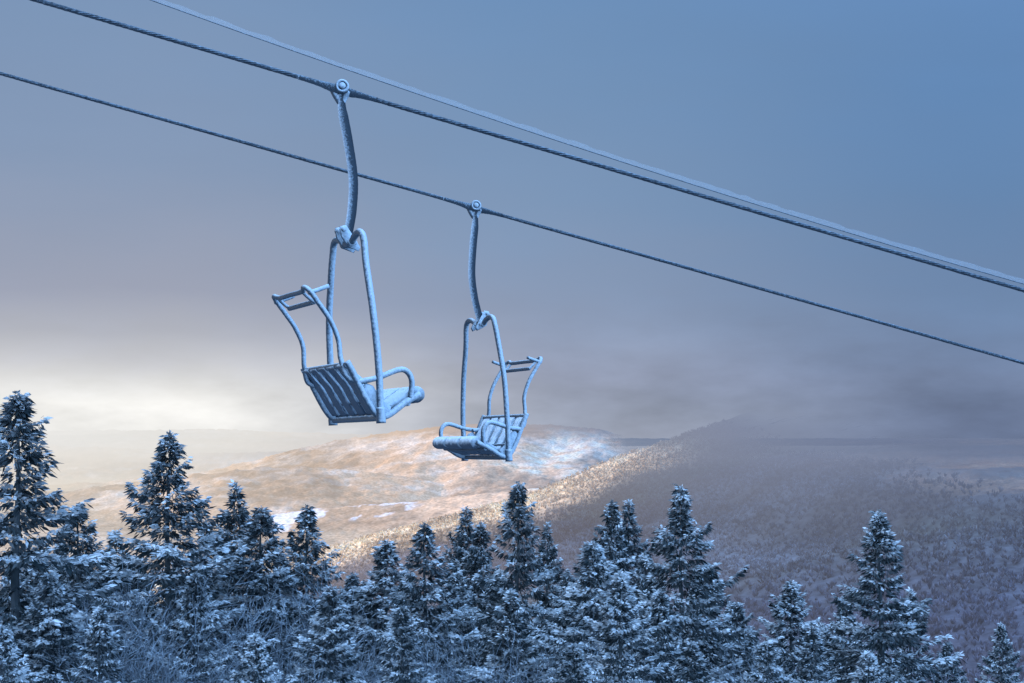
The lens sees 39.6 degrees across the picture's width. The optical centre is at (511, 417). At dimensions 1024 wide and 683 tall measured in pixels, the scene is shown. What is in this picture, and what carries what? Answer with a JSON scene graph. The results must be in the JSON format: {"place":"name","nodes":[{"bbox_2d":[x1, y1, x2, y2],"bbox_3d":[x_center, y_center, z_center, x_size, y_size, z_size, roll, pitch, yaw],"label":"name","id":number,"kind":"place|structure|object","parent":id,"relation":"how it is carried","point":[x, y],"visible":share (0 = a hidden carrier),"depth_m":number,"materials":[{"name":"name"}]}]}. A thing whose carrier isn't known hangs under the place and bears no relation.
{"place":"outdoors","nodes":[
{"label":"outdoors","id":0,"kind":"place"},
{"bbox_2d":[0,419,1023,682],"bbox_3d":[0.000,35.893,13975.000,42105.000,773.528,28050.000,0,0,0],"label":"mountain terrain","id":1,"kind":"structure","parent":0,"point":[350,487],"depth_m":5804.19,"materials":[{"name":"white snow"}]},
{"bbox_2d":[0,624,49,682],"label":"spruce tree","id":2,"kind":"object","parent":1,"relation":"on","point":[9,668],"visible":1,"depth_m":22.89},
{"bbox_2d":[3,572,111,682],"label":"spruce tree","id":3,"kind":"object","parent":1,"relation":"on","point":[43,591],"visible":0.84,"depth_m":26.94,"materials":[{"name":"green plant"}]},
{"bbox_2d":[0,390,135,682],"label":"spruce tree","id":4,"kind":"object","parent":1,"relation":"on","point":[15,558],"visible":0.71,"depth_m":27.82,"materials":[{"name":"green plant"}]},
{"bbox_2d":[11,502,137,679],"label":"spruce tree","id":5,"kind":"object","parent":1,"relation":"on","point":[90,529],"visible":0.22,"depth_m":46.23,"materials":[{"name":"green plant"}]},
{"bbox_2d":[12,589,162,682],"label":"birch tree","id":6,"kind":"object","parent":1,"relation":"on","point":[81,645],"visible":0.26,"depth_m":27.02,"materials":[{"name":"plant"}]},
{"bbox_2d":[57,605,141,682],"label":"spruce tree","id":7,"kind":"object","parent":1,"relation":"on","point":[99,622],"visible":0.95,"depth_m":24.87,"materials":[{"name":"green plant"}]},
{"bbox_2d":[37,610,206,682],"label":"birch tree","id":8,"kind":"object","parent":1,"relation":"on","point":[167,673],"visible":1,"depth_m":24.69,"materials":[{"name":"plant"}]},
{"bbox_2d":[95,528,161,672],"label":"spruce tree","id":9,"kind":"object","parent":1,"relation":"on","point":[112,543],"visible":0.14,"depth_m":49.69,"materials":[{"name":"green plant"}]},
{"bbox_2d":[21,579,239,682],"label":"birch tree","id":10,"kind":"object","parent":1,"relation":"on","point":[131,626],"visible":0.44,"depth_m":27.97,"materials":[{"name":"plant"}]},
{"bbox_2d":[47,560,284,682],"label":"birch tree","id":11,"kind":"object","parent":1,"relation":"on","point":[201,650],"visible":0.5,"depth_m":29.71,"materials":[{"name":"white plant"}]},
{"bbox_2d":[73,429,279,682],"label":"spruce tree","id":12,"kind":"object","parent":1,"relation":"on","point":[155,513],"visible":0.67,"depth_m":39.88,"materials":[{"name":"green plant"}]},
{"bbox_2d":[73,553,307,682],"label":"birch tree","id":13,"kind":"object","parent":1,"relation":"on","point":[219,656],"visible":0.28,"depth_m":30.42,"materials":[{"name":"white plant"}]},
{"bbox_2d":[143,571,238,682],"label":"spruce tree","id":14,"kind":"object","parent":1,"relation":"on","point":[185,603],"visible":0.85,"depth_m":29.86,"materials":[{"name":"green plant"}]},
{"bbox_2d":[160,520,238,638],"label":"spruce tree","id":15,"kind":"object","parent":1,"relation":"on","point":[202,533],"visible":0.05,"depth_m":51.78,"materials":[{"name":"green plant"}]},
{"bbox_2d":[147,479,291,682],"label":"spruce tree","id":16,"kind":"object","parent":1,"relation":"on","point":[240,516],"visible":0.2,"depth_m":45.66,"materials":[{"name":"green plant"}]},
{"bbox_2d":[135,588,305,682],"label":"birch tree","id":17,"kind":"object","parent":1,"relation":"on","point":[235,656],"visible":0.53,"depth_m":29.21,"materials":[{"name":"plant"}]},
{"bbox_2d":[221,633,299,682],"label":"spruce tree","id":18,"kind":"object","parent":1,"relation":"on","point":[261,664],"visible":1,"depth_m":23.98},
{"bbox_2d":[201,506,342,682],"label":"spruce tree","id":19,"kind":"object","parent":1,"relation":"on","point":[267,524],"visible":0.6,"depth_m":41.79,"materials":[{"name":"green plant"}]},
{"bbox_2d":[241,554,302,647],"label":"spruce tree","id":20,"kind":"object","parent":1,"relation":"on","point":[285,595],"depth_m":51.81,"materials":[{"name":"green plant"}]},
{"bbox_2d":[264,658,323,682],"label":"birch tree","id":21,"kind":"object","parent":1,"relation":"on","point":[290,671],"visible":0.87,"depth_m":23.40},
{"bbox_2d":[258,504,378,682],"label":"spruce tree","id":22,"kind":"object","parent":1,"relation":"on","point":[307,516],"visible":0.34,"depth_m":46.03,"materials":[{"name":"plant"}]},
{"bbox_2d":[285,585,363,682],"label":"spruce tree","id":23,"kind":"object","parent":1,"relation":"on","point":[324,647],"visible":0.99,"depth_m":26.86,"materials":[{"name":"green plant"}]},
{"bbox_2d":[213,589,436,682],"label":"birch tree","id":24,"kind":"object","parent":1,"relation":"on","point":[363,673],"visible":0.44,"depth_m":31.73,"materials":[{"name":"plant"}]},
{"bbox_2d":[212,544,441,682],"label":"birch tree","id":25,"kind":"object","parent":1,"relation":"on","point":[321,624],"visible":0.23,"depth_m":41.13,"materials":[{"name":"white plant"}]},
{"bbox_2d":[338,572,390,661],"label":"spruce tree","id":26,"kind":"object","parent":1,"relation":"on","point":[349,579],"visible":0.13,"depth_m":49.90,"materials":[{"name":"green plant"}]},
{"bbox_2d":[283,615,466,682],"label":"birch tree","id":27,"kind":"object","parent":1,"relation":"on","point":[437,657],"visible":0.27,"depth_m":31.34,"materials":[{"name":"white plant"}]},
{"bbox_2d":[332,538,448,682],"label":"spruce tree","id":28,"kind":"object","parent":1,"relation":"on","point":[383,560],"visible":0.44,"depth_m":43.71,"materials":[{"name":"green plant"}]},
{"bbox_2d":[363,604,439,682],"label":"spruce tree","id":29,"kind":"object","parent":1,"relation":"on","point":[400,615],"visible":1,"depth_m":26.89,"materials":[{"name":"plant"}]},
{"bbox_2d":[361,522,487,682],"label":"spruce tree","id":30,"kind":"object","parent":1,"relation":"on","point":[418,598],"visible":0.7,"depth_m":37.95,"materials":[{"name":"green plant"}]},
{"bbox_2d":[422,506,493,667],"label":"spruce tree","id":31,"kind":"object","parent":1,"relation":"on","point":[462,538],"visible":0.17,"depth_m":58.01,"materials":[{"name":"green plant"}]},
{"bbox_2d":[376,615,540,682],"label":"birch tree","id":32,"kind":"object","parent":1,"relation":"on","point":[447,673],"visible":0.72,"depth_m":30.02,"materials":[{"name":"plant"}]},
{"bbox_2d":[423,573,497,682],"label":"spruce tree","id":33,"kind":"object","parent":1,"relation":"on","point":[463,591],"visible":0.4,"depth_m":43.91,"materials":[{"name":"green plant"}]},
{"bbox_2d":[444,521,539,670],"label":"spruce tree","id":34,"kind":"object","parent":1,"relation":"on","point":[474,557],"visible":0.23,"depth_m":55.87,"materials":[{"name":"green plant"}]},
{"bbox_2d":[0,536,1008,682],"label":"spruce forest","id":35,"kind":"object","parent":1,"relation":"on","point":[32,578],"visible":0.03,"depth_m":49.40,"materials":[{"name":"green plant"}]},
{"bbox_2d":[0,71,1023,364],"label":"haul cable","id":36,"kind":"object","parent":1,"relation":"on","point":[506,215],"visible":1,"depth_m":18.23,"materials":[{"name":"metal"}]},
{"bbox_2d":[432,197,542,461],"bbox_3d":[-0.300,-1.118,18.117,1.121,3.367,1.335,0,0,-28],"label":"chairlift chair","id":37,"kind":"object","parent":36,"relation":"hanging from","point":[504,431],"visible":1,"depth_m":18.03,"materials":[{"name":"metal"}]},
{"bbox_2d":[440,481,586,682],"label":"spruce tree","id":38,"kind":"object","parent":1,"relation":"on","point":[521,515],"visible":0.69,"depth_m":41.86,"materials":[{"name":"green plant"}]},
{"bbox_2d":[474,634,553,682],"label":"birch tree","id":39,"kind":"object","parent":1,"relation":"on","point":[517,665],"visible":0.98,"depth_m":26.79,"materials":[{"name":"plant"}]},
{"bbox_2d":[469,588,559,682],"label":"spruce tree","id":40,"kind":"object","parent":1,"relation":"on","point":[510,599],"visible":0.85,"depth_m":33.88,"materials":[{"name":"green plant"}]},
{"bbox_2d":[30,0,1023,292],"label":"haul cable","id":41,"kind":"object","parent":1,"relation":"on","point":[480,130],"visible":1,"depth_m":14.10,"materials":[{"name":"metal"}]},
{"bbox_2d":[271,75,424,425],"bbox_3d":[-1.596,-1.605,13.651,1.176,3.367,1.334,0,0,-28],"label":"chairlift chair","id":42,"kind":"object","parent":41,"relation":"hanging from","point":[343,391],"visible":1,"depth_m":13.60,"materials":[{"name":"metal"}]},
{"bbox_2d":[527,520,569,675],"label":"spruce tree","id":43,"kind":"object","parent":1,"relation":"on","point":[549,552],"visible":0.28,"depth_m":61.73,"materials":[{"name":"green plant"}]},
{"bbox_2d":[485,613,624,682],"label":"birch tree","id":44,"kind":"object","parent":1,"relation":"on","point":[593,665],"visible":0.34,"depth_m":32.15,"materials":[{"name":"white plant"}]},
{"bbox_2d":[526,572,597,682],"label":"spruce tree","id":45,"kind":"object","parent":1,"relation":"on","point":[565,578],"visible":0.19,"depth_m":47.89,"materials":[{"name":"green plant"}]},
{"bbox_2d":[546,643,602,682],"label":"spruce tree","id":46,"kind":"object","parent":1,"relation":"on","point":[574,675],"visible":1,"depth_m":24.93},
{"bbox_2d":[151,0,1023,283],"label":"communication cable","id":47,"kind":"object","parent":1,"relation":"on","point":[572,145],"visible":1,"depth_m":16.39,"materials":[{"name":"metal"}]},
{"bbox_2d":[529,540,662,682],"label":"spruce tree","id":48,"kind":"object","parent":1,"relation":"on","point":[603,575],"visible":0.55,"depth_m":33.67,"materials":[{"name":"green plant"}]},
{"bbox_2d":[544,499,649,656],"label":"spruce tree","id":49,"kind":"object","parent":1,"relation":"on","point":[607,530],"visible":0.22,"depth_m":55.80,"materials":[{"name":"green plant"}]},
{"bbox_2d":[575,571,669,682],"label":"spruce tree","id":50,"kind":"object","parent":1,"relation":"on","point":[610,610],"visible":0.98,"depth_m":29.90,"materials":[{"name":"green plant"}]},
{"bbox_2d":[243,419,1023,682],"bbox_3d":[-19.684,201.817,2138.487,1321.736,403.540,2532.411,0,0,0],"label":"distant forest","id":51,"kind":"object","parent":1,"relation":"on","point":[937,627],"visible":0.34,"depth_m":2040.32,"materials":[{"name":"plant"}]},
{"bbox_2d":[603,499,666,624],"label":"spruce tree","id":52,"kind":"object","parent":1,"relation":"on","point":[630,529],"visible":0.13,"depth_m":57.71,"materials":[{"name":"green plant"}]},
{"bbox_2d":[625,552,679,663],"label":"spruce tree","id":53,"kind":"object","parent":1,"relation":"on","point":[640,568],"visible":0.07,"depth_m":49.88,"materials":[{"name":"green plant"}]},
{"bbox_2d":[618,588,693,682],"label":"spruce tree","id":54,"kind":"object","parent":1,"relation":"on","point":[660,609],"visible":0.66,"depth_m":31.95,"materials":[{"name":"green plant"}]},
{"bbox_2d":[588,484,784,682],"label":"spruce tree","id":55,"kind":"object","parent":1,"relation":"on","point":[685,532],"visible":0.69,"depth_m":39.65,"materials":[{"name":"plant"}]},
{"bbox_2d":[666,641,714,682],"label":"spruce tree","id":56,"kind":"object","parent":1,"relation":"on","point":[691,652],"visible":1,"depth_m":25.95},
{"bbox_2d":[662,562,740,682],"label":"spruce tree","id":57,"kind":"object","parent":1,"relation":"on","point":[708,618],"visible":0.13,"depth_m":45.97,"materials":[{"name":"green plant"}]},
{"bbox_2d":[703,602,761,682],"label":"spruce tree","id":58,"kind":"object","parent":1,"relation":"on","point":[736,612],"visible":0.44,"depth_m":43.98,"materials":[{"name":"green plant"}]},
{"bbox_2d":[740,639,792,682],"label":"spruce tree","id":59,"kind":"object","parent":1,"relation":"on","point":[766,655],"visible":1,"depth_m":27.01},
{"bbox_2d":[708,635,824,682],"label":"birch tree","id":60,"kind":"object","parent":1,"relation":"on","point":[734,681],"visible":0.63,"depth_m":37.34,"materials":[{"name":"plant"}]},
{"bbox_2d":[741,580,834,682],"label":"spruce tree","id":61,"kind":"object","parent":1,"relation":"on","point":[783,611],"visible":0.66,"depth_m":45.95,"materials":[{"name":"green plant"}]},
{"bbox_2d":[788,625,839,682],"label":"spruce tree","id":62,"kind":"object","parent":1,"relation":"on","point":[811,638],"visible":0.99,"depth_m":35.90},
{"bbox_2d":[797,596,888,682],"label":"spruce tree","id":63,"kind":"object","parent":1,"relation":"on","point":[839,666],"visible":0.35,"depth_m":41.77,"materials":[{"name":"green plant"}]},
{"bbox_2d":[852,650,893,682],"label":"spruce tree","id":64,"kind":"object","parent":1,"relation":"on","point":[865,675],"visible":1,"depth_m":27.92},
{"bbox_2d":[803,509,965,682],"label":"spruce tree","id":65,"kind":"object","parent":1,"relation":"on","point":[897,611],"visible":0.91,"depth_m":37.79,"materials":[{"name":"green plant"}]},
{"bbox_2d":[872,587,951,682],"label":"spruce tree","id":66,"kind":"object","parent":1,"relation":"on","point":[920,651],"visible":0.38,"depth_m":43.87,"materials":[{"name":"green plant"}]},
{"bbox_2d":[930,641,966,682],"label":"spruce tree","id":67,"kind":"object","parent":1,"relation":"on","point":[956,671],"visible":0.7,"depth_m":43.93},
{"bbox_2d":[975,622,1023,682],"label":"spruce tree","id":68,"kind":"object","parent":1,"relation":"on","point":[1010,667],"visible":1,"depth_m":55.79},
{"bbox_2d":[0,0,1023,474],"label":"sky","id":69,"kind":"structure","parent":0,"point":[143,259],"materials":[{"name":"blue"}]}
]}

